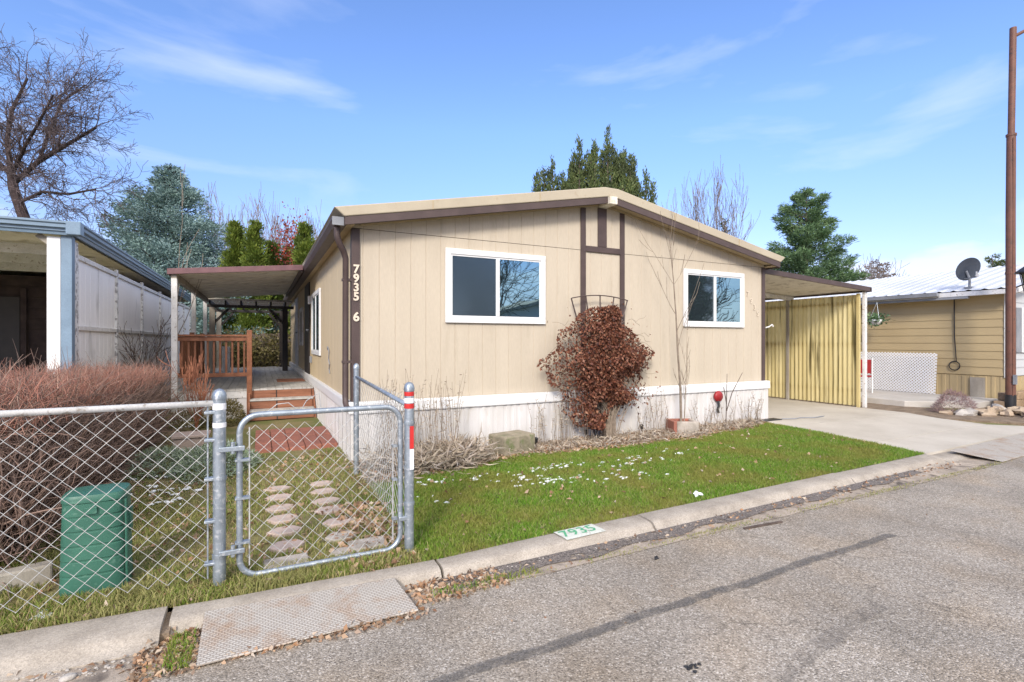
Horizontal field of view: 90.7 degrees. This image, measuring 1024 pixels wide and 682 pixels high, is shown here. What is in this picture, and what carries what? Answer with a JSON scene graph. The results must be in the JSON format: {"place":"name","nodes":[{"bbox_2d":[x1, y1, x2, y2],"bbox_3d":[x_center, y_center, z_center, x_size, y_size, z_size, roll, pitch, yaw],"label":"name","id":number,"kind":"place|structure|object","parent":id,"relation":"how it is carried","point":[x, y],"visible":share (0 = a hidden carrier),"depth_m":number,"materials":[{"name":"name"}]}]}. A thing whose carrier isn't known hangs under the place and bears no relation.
{"place":"outdoors","nodes":[
{"label":"outdoors","id":0,"kind":"place"},
{"bbox_2d":[0,548,50,606],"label":"yard grass","id":1,"kind":"structure","parent":0,"point":[15,563],"depth_m":3.33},
{"bbox_2d":[0,383,1020,634],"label":"yard ground","id":2,"kind":"structure","parent":0,"point":[264,425],"depth_m":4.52,"materials":[{"name":"plant"}]},
{"bbox_2d":[0,275,46,378],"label":"neighbour home","id":3,"kind":"object","parent":2,"relation":"on","point":[23,312],"visible":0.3,"depth_m":9.44,"materials":[{"name":"brown paint"}]},
{"bbox_2d":[0,296,19,376],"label":"door","id":4,"kind":"structure","parent":3,"relation":"in","point":[9,305],"depth_m":9.35,"materials":[{"name":"black paint"}]},
{"bbox_2d":[0,560,52,593],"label":"edging timber","id":5,"kind":"object","parent":2,"relation":"on","point":[27,574],"visible":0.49,"depth_m":3.08,"materials":[{"name":"grey wood"}]},
{"bbox_2d":[0,25,153,236],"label":"bare tree","id":6,"kind":"object","parent":2,"relation":"on","point":[16,172],"visible":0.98,"depth_m":23.20,"materials":[{"name":"brown plant"}]},
{"bbox_2d":[0,216,190,396],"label":"neighbour carport","id":7,"kind":"object","parent":2,"relation":"on","point":[101,290],"visible":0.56,"depth_m":7.90,"materials":[{"name":"white paint"}]},
{"bbox_2d":[59,482,132,596],"bbox_3d":[-2.565,1.220,3.133,0.345,0.620,0.291,0,0,-27],"label":"utility pedestal","id":8,"kind":"object","parent":2,"relation":"on","point":[95,546],"visible":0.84,"depth_m":3.03,"materials":[{"name":"green plastic"}]},
{"bbox_2d":[0,338,205,605],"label":"hedge","id":9,"kind":"object","parent":2,"relation":"on","point":[101,385],"visible":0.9,"depth_m":3.77,"materials":[{"name":"plant"}]},
{"bbox_2d":[0,389,226,612],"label":"chain link fence","id":10,"kind":"object","parent":2,"relation":"on","point":[217,403],"visible":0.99,"depth_m":3.02,"materials":[{"name":"grey metal"}]},
{"bbox_2d":[219,392,406,576],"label":"gate","id":11,"kind":"structure","parent":10,"relation":"attached to","point":[240,497],"depth_m":3.36,"materials":[{"name":"metal"}]},
{"bbox_2d":[28,419,226,620],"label":"yard snow","id":12,"kind":"structure","parent":2,"relation":"on","point":[167,501],"depth_m":4.92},
{"bbox_2d":[115,311,181,370],"bbox_3d":[-6.658,0.508,9.243,1.369,2.124,0.994,0,0,43],"label":"bare shrub","id":13,"kind":"object","parent":2,"relation":"on","point":[156,351],"visible":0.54,"depth_m":9.31,"materials":[{"name":"brown plant"}]},
{"bbox_2d":[118,444,188,480],"bbox_3d":[-4.108,1.379,5.895,0.829,0.340,1.296,0,0,-27],"label":"silver shrub","id":14,"kind":"object","parent":2,"relation":"on","point":[167,450],"visible":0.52,"depth_m":5.62,"materials":[{"name":"green plant"}]},
{"bbox_2d":[90,163,279,333],"bbox_3d":[-17.880,-3.521,25.937,12.118,11.242,12.852,0,0,-27],"label":"spruce tree","id":15,"kind":"object","parent":2,"relation":"on","point":[147,246],"visible":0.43,"depth_m":24.66,"materials":[{"name":"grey plant"}]},
{"bbox_2d":[157,350,214,429],"bbox_3d":[-5.113,0.857,8.135,0.528,1.427,0.861,0,0,13],"label":"red twig bush","id":16,"kind":"object","parent":2,"relation":"on","point":[201,395],"visible":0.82,"depth_m":8.13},
{"bbox_2d":[162,409,210,430],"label":"ochre shrub","id":17,"kind":"object","parent":2,"relation":"on","point":[201,421],"visible":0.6,"depth_m":8.50,"materials":[{"name":"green plant"}]},
{"bbox_2d":[170,167,202,412],"bbox_3d":[-6.511,-0.885,10.235,1.465,4.910,0.557,0,0,43],"label":"bare sapling","id":18,"kind":"object","parent":2,"relation":"on","point":[184,267],"visible":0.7,"depth_m":10.14,"materials":[{"name":"brown plant"}]},
{"bbox_2d":[170,430,210,449],"bbox_3d":[-4.239,1.355,6.686,0.420,0.270,0.390,0,0,-27],"label":"stone trough","id":19,"kind":"object","parent":2,"relation":"on","point":[195,437],"visible":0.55,"depth_m":6.54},
{"bbox_2d":[0,543,422,634],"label":"kerb edge grass","id":20,"kind":"structure","parent":2,"relation":"on","point":[108,610],"depth_m":3.00,"materials":[{"name":"plant"}]},
{"bbox_2d":[161,438,264,484],"bbox_3d":[-3.435,1.342,5.871,1.039,0.417,1.549,0,0,-27],"label":"silver shrub","id":21,"kind":"object","parent":2,"relation":"on","point":[195,453],"visible":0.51,"depth_m":5.60,"materials":[{"name":"green plant"}]},
{"bbox_2d":[15,452,414,631],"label":"fallen leaves","id":22,"kind":"object","parent":2,"relation":"on","point":[211,545],"visible":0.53,"depth_m":4.22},
{"bbox_2d":[209,398,247,427],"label":"ochre shrub","id":23,"kind":"object","parent":2,"relation":"on","point":[240,411],"visible":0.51,"depth_m":8.88,"materials":[{"name":"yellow plant"}]},
{"bbox_2d":[160,265,302,423],"bbox_3d":[-6.494,0.005,11.999,2.416,2.969,6.528,0,0,-27],"label":"porch awning","id":24,"kind":"object","parent":2,"relation":"on","point":[222,282],"visible":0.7,"depth_m":10.55,"materials":[{"name":"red metal"}]},
{"bbox_2d":[217,220,247,333],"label":"arborvitae","id":25,"kind":"object","parent":2,"relation":"on","point":[234,234],"visible":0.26,"depth_m":23.68,"materials":[{"name":"green plant"}]},
{"bbox_2d":[196,181,269,263],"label":"bare tree","id":26,"kind":"object","parent":2,"relation":"on","point":[211,212],"visible":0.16,"depth_m":31.89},
{"bbox_2d":[185,317,290,380],"bbox_3d":[-9.150,0.275,18.753,6.906,2.586,3.471,0,0,-27],"label":"olive bush","id":27,"kind":"object","parent":2,"relation":"on","point":[268,352],"visible":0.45,"depth_m":18.29,"materials":[{"name":"green plant"}]},
{"bbox_2d":[188,296,289,364],"bbox_3d":[-13.121,-0.380,23.722,6.090,5.099,6.689,0,0,-27],"label":"spruce tree","id":28,"kind":"object","parent":2,"relation":"on","point":[199,314],"visible":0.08,"depth_m":22.72,"materials":[{"name":"green plant"}]},
{"bbox_2d":[196,332,289,373],"bbox_3d":[-10.028,0.570,20.102,17.990,1.800,0.130,0,0,-27],"label":"wooden fence","id":29,"kind":"object","parent":2,"relation":"on","point":[263,334],"visible":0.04,"depth_m":19.95,"materials":[{"name":"brown wood"}]},
{"bbox_2d":[178,330,315,421],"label":"deck","id":30,"kind":"structure","parent":2,"relation":"on","point":[253,389],"depth_m":9.71,"materials":[{"name":"brown wood"}]},
{"bbox_2d":[207,298,293,372],"bbox_3d":[-8.489,-0.163,16.523,2.350,2.175,3.250,0,0,-27],"label":"pergola","id":31,"kind":"object","parent":30,"relation":"on","point":[231,303],"visible":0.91,"depth_m":15.63,"materials":[{"name":"black paint"}]},
{"bbox_2d":[233,218,276,337],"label":"arborvitae","id":32,"kind":"object","parent":2,"relation":"on","point":[254,249],"visible":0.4,"depth_m":23.09,"materials":[{"name":"green plant"}]},
{"bbox_2d":[258,239,289,331],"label":"arborvitae","id":33,"kind":"object","parent":2,"relation":"on","point":[273,260],"visible":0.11,"depth_m":24.78,"materials":[{"name":"green plant"}]},
{"bbox_2d":[265,503,296,512],"bbox_3d":[-2.031,1.488,4.445,0.257,0.062,0.174,0,0,-27],"label":"stepping stone","id":34,"kind":"object","parent":2,"relation":"on","point":[280,508],"visible":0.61,"depth_m":4.42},
{"bbox_2d":[267,513,297,524],"bbox_3d":[-1.900,1.493,4.189,0.237,0.062,0.172,0,1,-27],"label":"stepping stone","id":35,"kind":"object","parent":2,"relation":"on","point":[274,520],"visible":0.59,"depth_m":4.16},
{"bbox_2d":[266,525,301,537],"bbox_3d":[-1.774,1.500,3.939,0.250,0.062,0.168,-1,0,-26],"label":"stepping stone","id":36,"kind":"object","parent":2,"relation":"on","point":[279,530],"visible":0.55,"depth_m":3.91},
{"bbox_2d":[247,189,321,258],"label":"bare tree","id":37,"kind":"object","parent":2,"relation":"on","point":[277,225],"visible":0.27,"depth_m":32.26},
{"bbox_2d":[263,553,308,569],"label":"paving slab","id":38,"kind":"structure","parent":2,"relation":"on","point":[295,557],"depth_m":3.43,"materials":[{"name":"grey stone"}]},
{"bbox_2d":[269,539,304,553],"bbox_3d":[-1.641,1.514,3.694,0.243,0.062,0.177,-1,0,-26],"label":"stepping stone","id":39,"kind":"object","parent":2,"relation":"on","point":[280,545],"visible":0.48,"depth_m":3.67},
{"bbox_2d":[268,201,317,332],"bbox_3d":[-10.426,-2.508,23.696,4.228,8.259,4.392,0,0,-27],"label":"red leaf tree","id":40,"kind":"object","parent":2,"relation":"on","point":[287,241],"visible":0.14,"depth_m":24.32,"materials":[{"name":"brown plant"}]},
{"bbox_2d":[255,426,337,452],"bbox_3d":[-3.256,1.458,7.553,1.032,0.083,1.625,0,0,-27],"label":"brick landing","id":41,"kind":"object","parent":2,"relation":"on","point":[296,437],"visible":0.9,"depth_m":7.29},
{"bbox_2d":[288,220,315,334],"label":"arborvitae","id":42,"kind":"object","parent":2,"relation":"on","point":[303,241],"visible":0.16,"depth_m":22.74,"materials":[{"name":"green plant"}]},
{"bbox_2d":[322,517,353,528],"bbox_3d":[-1.417,1.496,4.127,0.248,0.062,0.172,1,-2,-26],"label":"stepping stone","id":43,"kind":"object","parent":2,"relation":"on","point":[328,522],"visible":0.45,"depth_m":4.08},
{"bbox_2d":[325,530,356,542],"bbox_3d":[-1.308,1.514,3.869,0.234,0.062,0.175,0,0,-27],"label":"stepping stone","id":44,"kind":"object","parent":2,"relation":"on","point":[329,537],"visible":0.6,"depth_m":3.83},
{"bbox_2d":[348,536,384,551],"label":"paving slab","id":45,"kind":"structure","parent":2,"relation":"on","point":[358,544],"depth_m":3.70,"materials":[{"name":"grey stone"}]},
{"bbox_2d":[331,499,415,572],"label":"fallen leaves","id":46,"kind":"object","parent":2,"relation":"on","point":[356,527],"visible":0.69,"depth_m":4.05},
{"bbox_2d":[353,363,414,551],"bbox_3d":[-1.229,0.918,4.622,0.083,1.344,2.258,0,0,-27],"label":"chain link fence","id":47,"kind":"object","parent":2,"relation":"on","point":[407,402],"visible":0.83,"depth_m":4.08,"materials":[{"name":"metal"}]},
{"bbox_2d":[331,434,493,481],"bbox_3d":[-1.122,1.349,5.838,1.948,0.567,1.472,0,0,-27],"label":"dry perennial","id":48,"kind":"object","parent":2,"relation":"on","point":[421,461],"visible":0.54,"depth_m":5.64,"materials":[{"name":"plant"}]},
{"bbox_2d":[378,369,466,469],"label":"dry stalks","id":49,"kind":"object","parent":2,"relation":"on","point":[443,416],"visible":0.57,"depth_m":6.16,"materials":[{"name":"beige plant"}]},
{"bbox_2d":[417,426,514,470],"bbox_3d":[-0.661,1.327,6.130,1.204,0.584,1.224,0,0,-27],"label":"dry perennial","id":50,"kind":"object","parent":2,"relation":"on","point":[473,444],"visible":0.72,"depth_m":5.96,"materials":[{"name":"plant"}]},
{"bbox_2d":[489,430,534,455],"bbox_3d":[-0.001,1.365,6.681,0.520,0.290,0.360,0,0,-38],"label":"concrete block","id":51,"kind":"object","parent":2,"relation":"on","point":[512,439],"depth_m":6.54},
{"bbox_2d":[283,187,784,460],"bbox_3d":[-1.721,-0.430,14.087,7.990,3.900,14.550,0,0,-27],"label":"mobile home","id":52,"kind":"object","parent":2,"relation":"on","point":[480,291],"visible":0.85,"depth_m":7.32,"materials":[{"name":"beige paint"}]},
{"bbox_2d":[295,297,298,366],"bbox_3d":[-6.494,-0.205,15.199,0.077,2.150,1.000,0,0,-27],"label":"door","id":53,"kind":"structure","parent":52,"relation":"in","point":[297,299],"depth_m":14.77,"materials":[{"name":"white paint"}]},
{"bbox_2d":[299,307,302,345],"bbox_3d":[-5.650,-0.380,13.553,0.035,1.000,1.100,0,0,-27],"label":"window","id":54,"kind":"structure","parent":52,"relation":"in","point":[301,309],"depth_m":13.48,"materials":[{"name":"white paint"}]},
{"bbox_2d":[305,282,309,373],"bbox_3d":[-4.843,-0.230,11.888,0.077,2.200,1.200,0,0,-27],"label":"door","id":55,"kind":"structure","parent":52,"relation":"in","point":[307,288],"depth_m":11.66,"materials":[{"name":"black paint"}]},
{"bbox_2d":[311,288,320,355],"bbox_3d":[-3.888,-0.355,10.018,0.035,1.250,1.600,0,0,-27],"label":"window","id":56,"kind":"structure","parent":52,"relation":"in","point":[316,296],"depth_m":9.90,"materials":[{"name":"white plastic"}]},
{"bbox_2d":[445,248,545,323],"bbox_3d":[-0.199,-0.740,7.028,1.524,0.990,0.035,0,0,-27],"label":"window","id":57,"kind":"structure","parent":52,"relation":"in","point":[481,286],"depth_m":7.01,"materials":[{"name":"white plastic"}]},
{"bbox_2d":[683,268,744,327],"bbox_3d":[3.575,-0.738,8.910,1.479,0.985,0.035,0,0,-27],"label":"window","id":58,"kind":"structure","parent":52,"relation":"in","point":[719,301],"depth_m":8.89,"materials":[{"name":"white plastic"}]},
{"bbox_2d":[416,448,688,503],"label":"lawn snow","id":59,"kind":"structure","parent":2,"relation":"on","point":[558,476],"depth_m":5.46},
{"bbox_2d":[351,420,766,484],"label":"bed leaf litter","id":60,"kind":"object","parent":2,"relation":"on","point":[573,449],"visible":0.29,"depth_m":6.99,"materials":[{"name":"brown plant"}]},
{"bbox_2d":[527,391,593,448],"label":"dry stalks","id":61,"kind":"object","parent":2,"relation":"on","point":[541,425],"visible":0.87,"depth_m":7.12,"materials":[{"name":"beige plant"}]},
{"bbox_2d":[531,123,657,203],"bbox_3d":[4.382,-4.921,27.073,7.054,13.084,2.637,0,0,0],"label":"juniper tree","id":62,"kind":"object","parent":2,"relation":"on","point":[614,169],"visible":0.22,"depth_m":26.56,"materials":[{"name":"green plant"}]},
{"bbox_2d":[537,302,660,439],"bbox_3d":[1.389,0.451,7.379,2.150,2.083,0.531,0,0,-27],"label":"climbing vine","id":63,"kind":"object","parent":2,"relation":"on","point":[618,368],"visible":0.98,"depth_m":7.26,"materials":[{"name":"brown plant"}]},
{"bbox_2d":[571,295,627,435],"bbox_3d":[1.339,0.387,7.668,1.056,2.169,0.031,0,0,-27],"label":"trellis","id":64,"kind":"object","parent":2,"relation":"on","point":[585,296],"visible":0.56,"depth_m":7.66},
{"bbox_2d":[373,427,888,549],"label":"fallen leaves","id":65,"kind":"object","parent":2,"relation":"on","point":[526,491],"visible":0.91,"depth_m":5.72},
{"bbox_2d":[511,415,764,454],"bbox_3d":[2.232,1.428,7.725,5.299,0.326,0.926,0,0,-27],"label":"bed straw","id":66,"kind":"object","parent":2,"relation":"on","point":[706,427],"visible":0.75,"depth_m":7.46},
{"bbox_2d":[635,388,669,432],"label":"dry stalks","id":67,"kind":"object","parent":2,"relation":"on","point":[661,415],"visible":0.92,"depth_m":7.87,"materials":[{"name":"beige plant"}]},
{"bbox_2d":[666,418,698,435],"bbox_3d":[2.710,1.377,8.056,0.400,0.245,0.360,0,0,-3],"label":"planter box","id":68,"kind":"object","parent":2,"relation":"on","point":[677,424],"visible":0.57,"depth_m":7.88,"materials":[{"name":"beige brick"}]},
{"bbox_2d":[635,190,703,420],"bbox_3d":[2.597,-0.613,8.101,1.257,3.869,0.714,0,0,-27],"label":"sapling","id":69,"kind":"object","parent":68,"relation":"on","point":[679,371],"visible":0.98,"depth_m":7.98,"materials":[{"name":"brown plant"}]},
{"bbox_2d":[662,155,751,240],"bbox_3d":[12.046,-4.664,31.773,3.948,12.582,4.788,0,0,-36],"label":"bare tree","id":70,"kind":"object","parent":2,"relation":"on","point":[715,201],"visible":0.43,"depth_m":31.09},
{"bbox_2d":[681,164,760,239],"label":"bare tree","id":71,"kind":"object","parent":2,"relation":"on","point":[732,216],"visible":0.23,"depth_m":31.09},
{"bbox_2d":[688,391,763,425],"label":"dry stalks","id":72,"kind":"object","parent":2,"relation":"on","point":[750,412],"visible":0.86,"depth_m":8.81,"materials":[{"name":"beige plant"}]},
{"bbox_2d":[764,187,873,281],"bbox_3d":[20.213,-4.424,34.137,8.859,12.088,8.677,0,0,21],"label":"pine tree","id":73,"kind":"object","parent":2,"relation":"on","point":[807,235],"visible":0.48,"depth_m":32.97,"materials":[{"name":"green plant"}]},
{"bbox_2d":[768,396,954,413],"bbox_3d":[6.506,1.617,14.921,1.440,0.305,11.100,0,0,-27],"label":"dirt strip","id":74,"kind":"object","parent":2,"relation":"on","point":[917,410],"visible":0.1,"depth_m":10.97,"materials":[{"name":"soil"}]},
{"bbox_2d":[765,268,871,407],"bbox_3d":[4.276,0.046,14.435,3.555,2.847,9.180,0,0,-27],"label":"carport","id":75,"kind":"object","parent":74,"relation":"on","point":[812,349],"visible":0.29,"depth_m":11.92,"materials":[{"name":"yellow metal"}]},
{"bbox_2d":[859,259,897,277],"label":"brown tree","id":76,"kind":"object","parent":2,"relation":"on","point":[882,265],"visible":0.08,"depth_m":37.76,"materials":[{"name":"grey plant"}]},
{"bbox_2d":[765,264,1023,398],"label":"neighbour home","id":77,"kind":"object","parent":2,"relation":"on","point":[953,323],"visible":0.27,"depth_m":12.68,"materials":[{"name":"beige"}]},
{"bbox_2d":[861,303,894,327],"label":"hanging plant","id":78,"kind":"object","parent":77,"relation":"hanging from","point":[875,319],"visible":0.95,"depth_m":13.45,"materials":[{"name":"plant"}]},
{"bbox_2d":[956,258,980,288],"bbox_3d":[10.962,-1.628,12.153,0.456,0.723,0.429,0,0,-44],"label":"satellite dish","id":79,"kind":"object","parent":77,"relation":"on","point":[968,269],"visible":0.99,"depth_m":12.19,"materials":[{"name":"grey metal"}]},
{"bbox_2d":[927,388,977,413],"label":"purple shrub","id":80,"kind":"object","parent":2,"relation":"on","point":[940,401],"visible":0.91,"depth_m":10.32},
{"bbox_2d":[918,407,1023,425],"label":"rock bed","id":81,"kind":"object","parent":2,"relation":"on","point":[1013,420],"visible":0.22,"depth_m":9.59,"materials":[{"name":"stone"}]},
{"bbox_2d":[953,407,977,415],"bbox_3d":[9.044,1.454,10.049,0.494,0.259,0.308,0,0,-13],"label":"rock","id":82,"kind":"object","parent":81,"relation":"on","point":[969,411],"visible":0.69,"depth_m":9.98,"materials":[{"name":"grey stone"}]},
{"bbox_2d":[993,390,1023,406],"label":"retaining wall","id":83,"kind":"structure","parent":81,"relation":"on","point":[1019,394],"depth_m":11.14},
{"bbox_2d":[1005,26,1023,408],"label":"light pole","id":84,"kind":"object","parent":81,"relation":"on","point":[1010,304],"visible":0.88,"depth_m":10.80,"materials":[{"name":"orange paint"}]},
{"bbox_2d":[984,253,1004,267],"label":"pine tree","id":85,"kind":"object","parent":2,"relation":"on","point":[995,263],"visible":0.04,"depth_m":44.70,"materials":[{"name":"green plant"}]},
{"bbox_2d":[0,0,1023,291],"label":"sky","id":86,"kind":"structure","parent":0,"point":[897,110],"materials":[{"name":"blue"}]},
{"bbox_2d":[168,464,874,611],"bbox_3d":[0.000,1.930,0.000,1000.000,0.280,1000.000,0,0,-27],"label":"ground","id":87,"kind":"structure","parent":0,"point":[170,609],"depth_m":4.13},
{"bbox_2d":[0,606,167,681],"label":"kerb","id":88,"kind":"structure","parent":87,"relation":"on","point":[54,648],"depth_m":2.55,"materials":[{"name":"concrete"}]},
{"bbox_2d":[160,612,171,641],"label":"kerb gap soil","id":89,"kind":"structure","parent":87,"relation":"on","point":[165,630],"depth_m":2.71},
{"bbox_2d":[169,560,441,634],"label":"kerb","id":90,"kind":"structure","parent":87,"relation":"on","point":[183,617],"depth_m":3.10,"materials":[{"name":"concrete"}]},
{"bbox_2d":[436,515,654,578],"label":"kerb","id":91,"kind":"structure","parent":87,"relation":"on","point":[531,548],"depth_m":3.76,"materials":[{"name":"concrete"}]},
{"bbox_2d":[554,524,605,539],"bbox_3d":[0.537,1.512,4.020,0.398,0.010,0.175,0,0,-29],"label":"kerb address","id":92,"kind":"object","parent":91,"relation":"on","point":[574,532],"visible":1,"depth_m":4.01,"materials":[{"name":"white paint"}]},
{"bbox_2d":[637,473,854,529],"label":"kerb","id":93,"kind":"structure","parent":87,"relation":"on","point":[682,514],"depth_m":4.83,"materials":[{"name":"concrete"}]},
{"bbox_2d":[836,454,947,482],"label":"kerb","id":94,"kind":"structure","parent":87,"relation":"on","point":[871,472],"depth_m":6.14,"materials":[{"name":"concrete"}]},
{"bbox_2d":[932,451,975,462],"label":"kerb","id":95,"kind":"structure","parent":87,"relation":"on","point":[949,456],"depth_m":6.83,"materials":[{"name":"concrete"}]},
{"bbox_2d":[121,457,1023,681],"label":"road","id":96,"kind":"structure","parent":0,"point":[925,599],"depth_m":2.91,"materials":[{"name":"asphalt"}]},
{"bbox_2d":[196,578,417,666],"bbox_3d":[-1.124,1.538,2.870,1.100,0.059,0.440,0,0,-27],"label":"tread plate","id":97,"kind":"object","parent":96,"relation":"on","point":[239,629],"visible":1,"depth_m":2.81,"materials":[{"name":"metal"}]},
{"bbox_2d":[13,456,1023,681],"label":"gutter pan","id":98,"kind":"object","parent":96,"relation":"on","point":[111,675],"visible":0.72,"depth_m":4.07,"materials":[{"name":"concrete"}]},
{"bbox_2d":[156,566,541,674],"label":"gutter weeds","id":99,"kind":"object","parent":98,"relation":"on","point":[172,643],"visible":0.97,"depth_m":2.60,"materials":[{"name":"green plant"}]},
{"bbox_2d":[15,468,937,681],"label":"gutter gravel","id":100,"kind":"structure","parent":98,"relation":"on","point":[107,666],"depth_m":2.44,"materials":[{"name":"gravel"}]},
{"bbox_2d":[7,461,960,681],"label":"gutter leaves","id":101,"kind":"object","parent":98,"relation":"on","point":[140,660],"visible":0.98,"depth_m":2.75,"materials":[{"name":"plant"}]},
{"bbox_2d":[431,470,920,593],"bbox_3d":[2.214,1.571,4.636,6.106,0.005,0.220,0,0,-28],"label":"broken asphalt fill","id":102,"kind":"object","parent":98,"relation":"on","point":[610,546],"visible":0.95,"depth_m":4.06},
{"bbox_2d":[950,433,1023,461],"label":"tread plate","id":103,"kind":"object","parent":98,"relation":"on","point":[1006,448],"visible":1,"depth_m":7.10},
{"bbox_2d":[142,461,1005,676],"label":"road edge weeds","id":104,"kind":"object","parent":96,"relation":"on","point":[826,503],"visible":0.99,"depth_m":4.35,"materials":[{"name":"brown plant"}]},
{"bbox_2d":[434,534,896,681],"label":"tar band","id":105,"kind":"object","parent":96,"relation":"on","point":[520,655],"visible":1,"depth_m":2.86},
{"bbox_2d":[370,421,923,560],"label":"lawn grass","id":106,"kind":"structure","parent":0,"point":[816,444],"depth_m":5.39,"materials":[{"name":"plant"}]},
{"bbox_2d":[767,397,904,426],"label":"driveway","id":107,"kind":"structure","parent":0,"point":[778,408],"depth_m":10.29,"materials":[{"name":"concrete"}]},
{"bbox_2d":[793,413,986,441],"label":"driveway","id":108,"kind":"structure","parent":0,"point":[886,427],"depth_m":8.72,"materials":[{"name":"concrete"}]},
{"bbox_2d":[861,388,997,407],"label":"patio","id":109,"kind":"structure","parent":0,"point":[899,398],"depth_m":11.78,"materials":[{"name":"concrete"}]},
{"bbox_2d":[861,352,937,393],"bbox_3d":[9.874,0.820,14.320,0.116,1.038,3.599,0,0,-27],"label":"lattice panel","id":110,"kind":"object","parent":109,"relation":"on","point":[903,373],"visible":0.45,"depth_m":13.33,"materials":[{"name":"white plastic"}]},
{"bbox_2d":[877,424,1023,462],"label":"driveway","id":111,"kind":"structure","parent":0,"point":[936,443],"depth_m":7.78,"materials":[{"name":"concrete"}]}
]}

